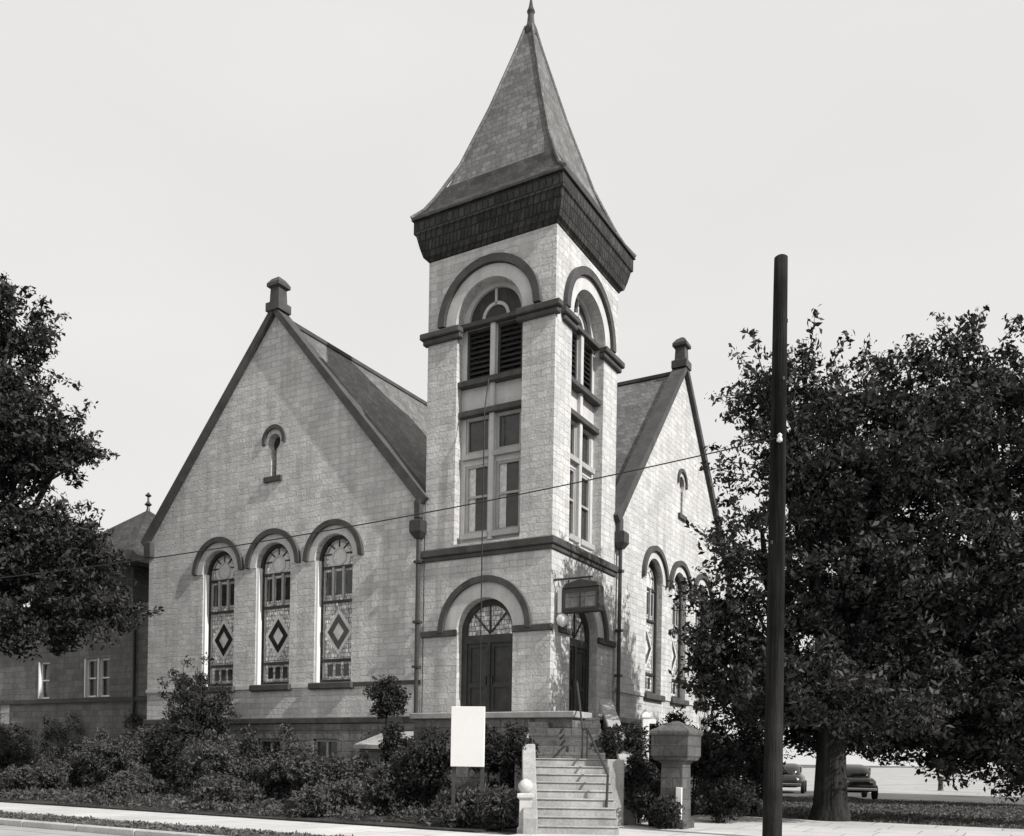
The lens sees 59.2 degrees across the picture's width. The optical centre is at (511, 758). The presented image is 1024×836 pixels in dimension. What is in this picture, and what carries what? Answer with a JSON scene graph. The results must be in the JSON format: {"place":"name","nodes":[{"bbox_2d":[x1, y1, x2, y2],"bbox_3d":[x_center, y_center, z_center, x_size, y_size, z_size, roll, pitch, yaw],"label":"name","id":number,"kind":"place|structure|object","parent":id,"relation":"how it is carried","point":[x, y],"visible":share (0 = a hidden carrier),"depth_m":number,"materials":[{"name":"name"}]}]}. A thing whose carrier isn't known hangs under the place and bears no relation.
{"place":"outdoors","nodes":[
{"label":"outdoors","id":0,"kind":"place"},
{"bbox_2d":[0,825,119,835],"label":"street","id":1,"kind":"structure","parent":0,"point":[13,831],"depth_m":17.71,"materials":[{"name":"grey asphalt"}]},
{"bbox_2d":[0,802,514,835],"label":"pavement","id":2,"kind":"structure","parent":0,"point":[312,828],"depth_m":20.84,"materials":[{"name":"white concrete"}]},
{"bbox_2d":[0,0,1023,767],"label":"sky","id":3,"kind":"structure","parent":0,"point":[163,162],"materials":[{"name":"white"}]},
{"bbox_2d":[4,765,1023,835],"bbox_3d":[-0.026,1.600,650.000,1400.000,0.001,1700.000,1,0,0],"label":"ground","id":4,"kind":"structure","parent":0,"point":[510,831],"depth_m":36.25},
{"bbox_2d":[0,492,154,783],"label":"parish annex","id":5,"kind":"object","parent":4,"relation":"on","point":[105,687],"visible":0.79,"depth_m":40.41,"materials":[{"name":"brick"}]},
{"bbox_2d":[0,700,9,723],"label":"window","id":6,"kind":"structure","parent":5,"relation":"in","point":[4,709],"depth_m":43.64,"materials":[{"name":"white paint"}]},
{"bbox_2d":[38,662,49,698],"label":"window","id":7,"kind":"structure","parent":5,"relation":"in","point":[43,668],"depth_m":42.04,"materials":[{"name":"white paint"}]},
{"bbox_2d":[84,659,96,696],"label":"window","id":8,"kind":"structure","parent":5,"relation":"in","point":[89,665],"depth_m":40.35,"materials":[{"name":"white paint"}]},
{"bbox_2d":[97,658,109,696],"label":"window","id":9,"kind":"structure","parent":5,"relation":"in","point":[103,670],"depth_m":39.88,"materials":[{"name":"white paint"}]},
{"bbox_2d":[0,818,222,835],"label":"kerb","id":10,"kind":"structure","parent":4,"relation":"on","point":[80,827],"depth_m":17.95,"materials":[{"name":"grey concrete"}]},
{"bbox_2d":[0,793,518,832],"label":"planting bed","id":11,"kind":"object","parent":4,"relation":"on","point":[411,824],"visible":0.29,"depth_m":22.74,"materials":[{"name":"plant"}]},
{"bbox_2d":[0,723,57,779],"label":"shrub","id":12,"kind":"object","parent":11,"relation":"on","point":[17,754],"visible":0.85,"depth_m":35.50,"materials":[{"name":"black plant"}]},
{"bbox_2d":[0,762,69,794],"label":"shrub","id":13,"kind":"object","parent":11,"relation":"on","point":[39,777],"visible":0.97,"depth_m":30.54,"materials":[{"name":"grey plant"}]},
{"bbox_2d":[30,738,106,787],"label":"shrub","id":14,"kind":"object","parent":11,"relation":"on","point":[78,763],"visible":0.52,"depth_m":34.35,"materials":[{"name":"grey plant"}]},
{"bbox_2d":[0,273,163,662],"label":"broadleaf tree","id":15,"kind":"object","parent":11,"relation":"on","point":[41,539],"visible":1,"depth_m":30.43,"materials":[{"name":"black plant"}]},
{"bbox_2d":[81,726,145,787],"bbox_3d":[-14.721,0.127,33.134,2.252,2.688,2.646,1,0,-38],"label":"shrub","id":16,"kind":"object","parent":11,"relation":"on","point":[110,761],"visible":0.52,"depth_m":32.43,"materials":[{"name":"grey plant"}]},
{"bbox_2d":[88,761,170,802],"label":"shrub","id":17,"kind":"object","parent":11,"relation":"on","point":[128,782],"visible":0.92,"depth_m":28.11,"materials":[{"name":"grey plant"}]},
{"bbox_2d":[116,725,180,781],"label":"shrub","id":18,"kind":"object","parent":11,"relation":"on","point":[141,752],"visible":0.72,"depth_m":30.93,"materials":[{"name":"grey plant"}]},
{"bbox_2d":[0,710,384,793],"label":"hedge","id":19,"kind":"object","parent":11,"relation":"on","point":[50,733],"visible":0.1,"depth_m":38.13,"materials":[{"name":"black plant"}]},
{"bbox_2d":[148,652,241,791],"bbox_3d":[-11.079,-1.115,31.488,2.868,5.281,3.378,1,0,0],"label":"shrub","id":20,"kind":"object","parent":11,"relation":"on","point":[202,709],"visible":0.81,"depth_m":31.19,"materials":[{"name":"black plant"}]},
{"bbox_2d":[175,728,246,786],"bbox_3d":[-9.526,0.282,28.530,1.976,2.542,2.730,1,0,-29],"label":"shrub","id":21,"kind":"object","parent":11,"relation":"on","point":[207,756],"visible":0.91,"depth_m":27.88,"materials":[{"name":"grey plant"}]},
{"bbox_2d":[192,771,267,810],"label":"shrub","id":22,"kind":"object","parent":11,"relation":"on","point":[228,789],"visible":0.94,"depth_m":25.15,"materials":[{"name":"grey plant"}]},
{"bbox_2d":[0,782,510,827],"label":"ground ivy","id":23,"kind":"object","parent":11,"relation":"on","point":[176,798],"visible":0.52,"depth_m":24.81,"materials":[{"name":"grey plant"}]},
{"bbox_2d":[222,756,293,800],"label":"shrub","id":24,"kind":"object","parent":11,"relation":"on","point":[263,772],"visible":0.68,"depth_m":27.94,"materials":[{"name":"grey plant"}]},
{"bbox_2d":[270,737,330,796],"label":"shrub","id":25,"kind":"object","parent":11,"relation":"on","point":[297,764],"visible":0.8,"depth_m":26.34,"materials":[{"name":"grey plant"}]},
{"bbox_2d":[280,778,367,817],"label":"shrub","id":26,"kind":"object","parent":11,"relation":"on","point":[345,792],"visible":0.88,"depth_m":22.68,"materials":[{"name":"grey plant"}]},
{"bbox_2d":[304,749,378,798],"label":"shrub","id":27,"kind":"object","parent":11,"relation":"on","point":[334,769],"visible":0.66,"depth_m":25.36,"materials":[{"name":"grey plant"}]},
{"bbox_2d":[363,675,412,765],"bbox_3d":[-3.740,-0.440,26.993,1.393,4.160,1.289,1,0,31],"label":"shrub","id":28,"kind":"object","parent":11,"relation":"on","point":[390,696],"visible":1,"depth_m":26.73,"materials":[{"name":"grey plant"}]},
{"bbox_2d":[360,750,418,815],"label":"shrub","id":29,"kind":"object","parent":11,"relation":"on","point":[382,784],"visible":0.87,"depth_m":23.52,"materials":[{"name":"grey plant"}]},
{"bbox_2d":[378,721,415,806],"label":"shrub","id":30,"kind":"object","parent":11,"relation":"on","point":[392,730],"visible":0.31,"depth_m":26.26,"materials":[{"name":"grey plant"}]},
{"bbox_2d":[393,726,456,813],"bbox_3d":[-2.265,0.377,23.600,1.682,2.581,2.040,1,0,-22],"label":"shrub","id":31,"kind":"object","parent":11,"relation":"on","point":[428,763],"visible":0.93,"depth_m":23.20,"materials":[{"name":"black plant"}]},
{"bbox_2d":[428,784,487,827],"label":"shrub","id":32,"kind":"object","parent":11,"relation":"on","point":[462,810],"visible":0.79,"depth_m":20.37,"materials":[{"name":"grey plant"}]},
{"bbox_2d":[450,706,484,827],"bbox_3d":[-0.995,0.304,20.234,0.770,2.960,0.130,1,0,10],"label":"notice board","id":33,"kind":"object","parent":11,"relation":"on","point":[467,736],"visible":1,"depth_m":20.17,"materials":[{"name":"white paint"}]},
{"bbox_2d":[470,783,520,831],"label":"shrub","id":34,"kind":"object","parent":11,"relation":"on","point":[497,808],"visible":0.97,"depth_m":19.62,"materials":[{"name":"grey plant"}]},
{"bbox_2d":[467,719,540,790],"bbox_3d":[-0.364,0.334,22.320,2.193,2.728,1.650,1,0,31],"label":"shrub","id":35,"kind":"object","parent":11,"relation":"on","point":[502,754],"visible":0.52,"depth_m":21.95,"materials":[{"name":"black plant"}]},
{"bbox_2d":[140,0,732,806],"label":"stone church","id":36,"kind":"structure","parent":4,"relation":"on","point":[528,254],"depth_m":30.32,"materials":[{"name":"grey stone"}]},
{"bbox_2d":[199,552,234,692],"bbox_3d":[-11.048,-5.192,34.129,1.960,5.390,0.520,1,0,30],"label":"arched window","id":37,"kind":"structure","parent":36,"relation":"in","point":[218,598],"depth_m":34.40,"materials":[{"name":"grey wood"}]},
{"bbox_2d":[256,739,279,774],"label":"basement window","id":38,"kind":"structure","parent":36,"relation":"in","point":[277,742],"depth_m":32.83,"materials":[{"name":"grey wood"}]},
{"bbox_2d":[249,544,291,691],"bbox_3d":[-8.620,-5.154,32.735,1.960,5.390,0.520,1,0,30],"label":"arched window","id":39,"kind":"structure","parent":36,"relation":"in","point":[273,577],"depth_m":32.99,"materials":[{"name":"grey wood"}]},
{"bbox_2d":[262,424,285,482],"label":"slit window","id":40,"kind":"structure","parent":36,"relation":"in","point":[275,478],"depth_m":32.65,"materials":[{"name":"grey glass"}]},
{"bbox_2d":[315,739,336,762],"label":"basement window","id":41,"kind":"structure","parent":36,"relation":"in","point":[324,746],"depth_m":31.41,"materials":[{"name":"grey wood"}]},
{"bbox_2d":[308,535,353,689],"bbox_3d":[-6.148,-5.114,31.317,1.960,5.390,0.520,1,0,30],"label":"arched window","id":42,"kind":"structure","parent":36,"relation":"in","point":[334,568],"depth_m":31.56,"materials":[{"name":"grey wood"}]},
{"bbox_2d":[460,463,487,540],"bbox_3d":[-1.132,-8.184,28.709,1.020,2.370,0.300,1,0,30],"label":"tower window","id":43,"kind":"structure","parent":36,"relation":"in","point":[474,474],"depth_m":28.83,"materials":[{"name":"grey wood"}]},
{"bbox_2d":[462,416,488,461],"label":"tower window","id":44,"kind":"structure","parent":36,"relation":"in","point":[475,427],"depth_m":28.81,"materials":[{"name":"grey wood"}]},
{"bbox_2d":[467,327,490,379],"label":"belfry window","id":45,"kind":"structure","parent":36,"relation":"in","point":[471,336],"depth_m":28.86,"materials":[{"name":"brown wood"}]},
{"bbox_2d":[461,599,512,711],"bbox_3d":[-0.701,-3.207,28.457,2.080,3.690,0.150,1,0,30],"label":"doorway","id":46,"kind":"structure","parent":36,"relation":"in","point":[496,633],"depth_m":28.43,"materials":[{"name":"brown wood"}]},
{"bbox_2d":[490,458,520,536],"bbox_3d":[-0.144,-8.168,28.142,1.020,2.370,0.300,1,0,30],"label":"tower window","id":47,"kind":"structure","parent":36,"relation":"in","point":[507,522],"depth_m":28.25,"materials":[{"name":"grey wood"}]},
{"bbox_2d":[492,409,520,455],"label":"tower window","id":48,"kind":"structure","parent":36,"relation":"in","point":[508,423],"depth_m":28.23,"materials":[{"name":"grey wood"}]},
{"bbox_2d":[498,320,522,372],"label":"belfry window","id":49,"kind":"structure","parent":36,"relation":"in","point":[514,322],"depth_m":28.28,"materials":[{"name":"brown wood"}]},
{"bbox_2d":[571,332,576,378],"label":"belfry window","id":50,"kind":"structure","parent":36,"relation":"in","point":[574,351],"depth_m":29.05,"materials":[{"name":"grey wood"}]},
{"bbox_2d":[569,467,579,543],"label":"tower window","id":51,"kind":"structure","parent":36,"relation":"in","point":[572,537],"depth_m":29.03,"materials":[{"name":"grey wood"}]},
{"bbox_2d":[570,420,579,464],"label":"tower window","id":52,"kind":"structure","parent":36,"relation":"in","point":[573,458],"depth_m":29.01,"materials":[{"name":"grey wood"}]},
{"bbox_2d":[553,575,603,626],"bbox_3d":[1.984,-4.708,26.917,1.504,1.479,0.424,1,0,30],"label":"hanging sign","id":53,"kind":"object","parent":36,"relation":"attached to","point":[579,595],"visible":1,"depth_m":26.75,"materials":[{"name":"metal"}]},
{"bbox_2d":[569,613,588,711],"bbox_3d":[2.003,-3.163,29.188,0.150,3.690,2.080,1,0,30],"label":"doorway","id":54,"kind":"structure","parent":36,"relation":"in","point":[579,640],"depth_m":29.56,"materials":[{"name":"brown wood"}]},
{"bbox_2d":[583,343,591,391],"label":"belfry window","id":55,"kind":"structure","parent":36,"relation":"in","point":[589,367],"depth_m":30.03,"materials":[{"name":"brown wood"}]},
{"bbox_2d":[581,475,594,550],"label":"tower window","id":56,"kind":"structure","parent":36,"relation":"in","point":[585,497],"depth_m":29.93,"materials":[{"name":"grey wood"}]},
{"bbox_2d":[582,430,594,474],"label":"tower window","id":57,"kind":"structure","parent":36,"relation":"in","point":[586,436],"depth_m":29.87,"materials":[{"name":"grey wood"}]},
{"bbox_2d":[643,561,664,701],"bbox_3d":[5.317,-4.931,34.422,0.520,5.390,1.960,1,0,30],"label":"arched window","id":58,"kind":"structure","parent":36,"relation":"in","point":[651,579],"depth_m":34.90,"materials":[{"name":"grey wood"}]},
{"bbox_2d":[670,575,688,705],"bbox_3d":[6.734,-4.908,36.895,0.520,5.390,1.960,1,0,30],"label":"arched window","id":59,"kind":"structure","parent":36,"relation":"in","point":[676,620],"depth_m":37.36,"materials":[{"name":"grey wood"}]},
{"bbox_2d":[677,468,687,521],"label":"slit window","id":60,"kind":"structure","parent":36,"relation":"in","point":[680,515],"depth_m":36.82,"materials":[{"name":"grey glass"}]},
{"bbox_2d":[693,588,709,708],"bbox_3d":[8.155,-4.885,39.364,0.520,5.390,1.960,1,0,30],"label":"arched window","id":61,"kind":"structure","parent":36,"relation":"in","point":[697,608],"depth_m":39.63,"materials":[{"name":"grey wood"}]},
{"bbox_2d":[0,796,1023,835],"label":"grass","id":62,"kind":"structure","parent":4,"relation":"on","point":[906,815],"depth_m":26.69,"materials":[{"name":"plant"}]},
{"bbox_2d":[410,711,653,805],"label":"porch platform","id":63,"kind":"structure","parent":4,"relation":"on","point":[498,720],"depth_m":25.88,"materials":[{"name":"stone"}]},
{"bbox_2d":[514,681,636,834],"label":"entrance steps","id":64,"kind":"structure","parent":4,"relation":"on","point":[568,782],"depth_m":20.86,"materials":[{"name":"concrete"}]},
{"bbox_2d":[598,721,650,761],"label":"shrub","id":65,"kind":"object","parent":4,"relation":"on","point":[634,743],"visible":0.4,"depth_m":23.61,"materials":[{"name":"grey plant"}]},
{"bbox_2d":[624,751,660,823],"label":"shrub","id":66,"kind":"object","parent":4,"relation":"on","point":[641,771],"visible":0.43,"depth_m":22.45,"materials":[{"name":"black plant"}]},
{"bbox_2d":[641,712,655,819],"bbox_3d":[3.704,0.234,24.600,0.400,3.050,0.240,1,0,0],"label":"white post","id":67,"kind":"object","parent":4,"relation":"on","point":[646,719],"visible":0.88,"depth_m":24.51,"materials":[{"name":"paint"}]},
{"bbox_2d":[649,705,687,780],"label":"shrub","id":68,"kind":"object","parent":4,"relation":"on","point":[674,716],"visible":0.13,"depth_m":28.03,"materials":[{"name":"grey plant"}]},
{"bbox_2d":[674,719,721,815],"bbox_3d":[5.487,0.291,27.049,2.031,3.003,2.671,1,0,0],"label":"shrub","id":69,"kind":"object","parent":4,"relation":"on","point":[701,762],"visible":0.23,"depth_m":26.40,"materials":[{"name":"black plant"}]},
{"bbox_2d":[695,725,763,814],"bbox_3d":[6.430,0.344,26.459,2.262,2.926,2.288,1,0,0],"label":"shrub","id":70,"kind":"object","parent":4,"relation":"on","point":[730,758],"visible":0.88,"depth_m":25.89,"materials":[{"name":"black plant"}]},
{"bbox_2d":[738,745,786,814],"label":"shrub","id":71,"kind":"object","parent":4,"relation":"on","point":[754,807],"visible":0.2,"depth_m":26.94,"materials":[{"name":"black plant"}]},
{"bbox_2d":[740,768,1023,796],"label":"open lot","id":72,"kind":"structure","parent":4,"relation":"on","point":[899,780],"depth_m":78.98,"materials":[{"name":"white concrete"}]},
{"bbox_2d":[937,776,943,790],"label":"fire hydrant","id":73,"kind":"object","parent":72,"relation":"on","point":[940,788],"visible":0.77,"depth_m":57.86,"materials":[{"name":"metal"}]},
{"bbox_2d":[783,792,1023,804],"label":"lane","id":74,"kind":"structure","parent":4,"relation":"on","point":[919,798],"depth_m":43.69,"materials":[{"name":"grey asphalt"}]},
{"bbox_2d":[783,763,806,792],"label":"parked car","id":75,"kind":"object","parent":74,"relation":"on","point":[793,777],"visible":0.61,"depth_m":48.19,"materials":[{"name":"paint"}]},
{"bbox_2d":[846,764,877,798],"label":"parked car","id":76,"kind":"object","parent":74,"relation":"on","point":[861,780],"visible":0.51,"depth_m":41.16,"materials":[{"name":"paint"}]},
{"bbox_2d":[835,305,1023,803],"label":"broadleaf tree","id":77,"kind":"object","parent":4,"relation":"on","point":[996,636],"visible":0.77,"depth_m":24.20,"materials":[{"name":"black plant"}]},
{"bbox_2d":[861,538,1020,763],"bbox_3d":[18.625,-3.432,35.960,13.266,11.259,7.384,1,0,0],"label":"broadleaf tree","id":78,"kind":"object","parent":4,"relation":"on","point":[964,542],"visible":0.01,"depth_m":34.90,"materials":[{"name":"black plant"}]},
{"bbox_2d":[513,833,560,835],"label":"pavement","id":79,"kind":"structure","parent":0,"point":[521,834],"depth_m":18.76,"materials":[{"name":"white concrete"}]},
{"bbox_2d":[554,815,1023,835],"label":"pavement","id":80,"kind":"structure","parent":0,"point":[705,825],"depth_m":21.52,"materials":[{"name":"white concrete"}]},
{"bbox_2d":[625,779,660,825],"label":"shrub","id":81,"kind":"object","parent":80,"relation":"on","point":[641,799],"visible":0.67,"depth_m":21.63,"materials":[{"name":"black plant"}]},
{"bbox_2d":[646,794,686,828],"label":"shrub","id":82,"kind":"object","parent":80,"relation":"on","point":[665,812],"visible":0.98,"depth_m":20.78,"materials":[{"name":"grey plant"}]},
{"bbox_2d":[649,721,702,828],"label":"stone pier","id":83,"kind":"structure","parent":80,"relation":"on","point":[675,749],"depth_m":21.11,"materials":[{"name":"grey stone"}]},
{"bbox_2d":[692,776,760,822],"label":"shrub","id":84,"kind":"object","parent":80,"relation":"on","point":[719,800],"visible":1,"depth_m":23.17,"materials":[{"name":"black plant"}]},
{"bbox_2d":[762,254,787,835],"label":"utility pole","id":85,"kind":"object","parent":80,"relation":"on","point":[773,764],"visible":1,"depth_m":18.76,"materials":[{"name":"brown wood"}]},
{"bbox_2d":[0,437,777,577],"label":"overhead wire","id":86,"kind":"object","parent":85,"relation":"attached to","point":[402,516],"visible":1,"depth_m":20.32,"materials":[{"name":"black metal"}]},
{"bbox_2d":[666,304,1012,821],"bbox_3d":[8.782,-5.038,24.834,9.155,14.155,7.862,1,0,0],"label":"broadleaf tree","id":87,"kind":"object","parent":80,"relation":"on","point":[839,699],"visible":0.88,"depth_m":23.96,"materials":[{"name":"black plant"}]}
]}

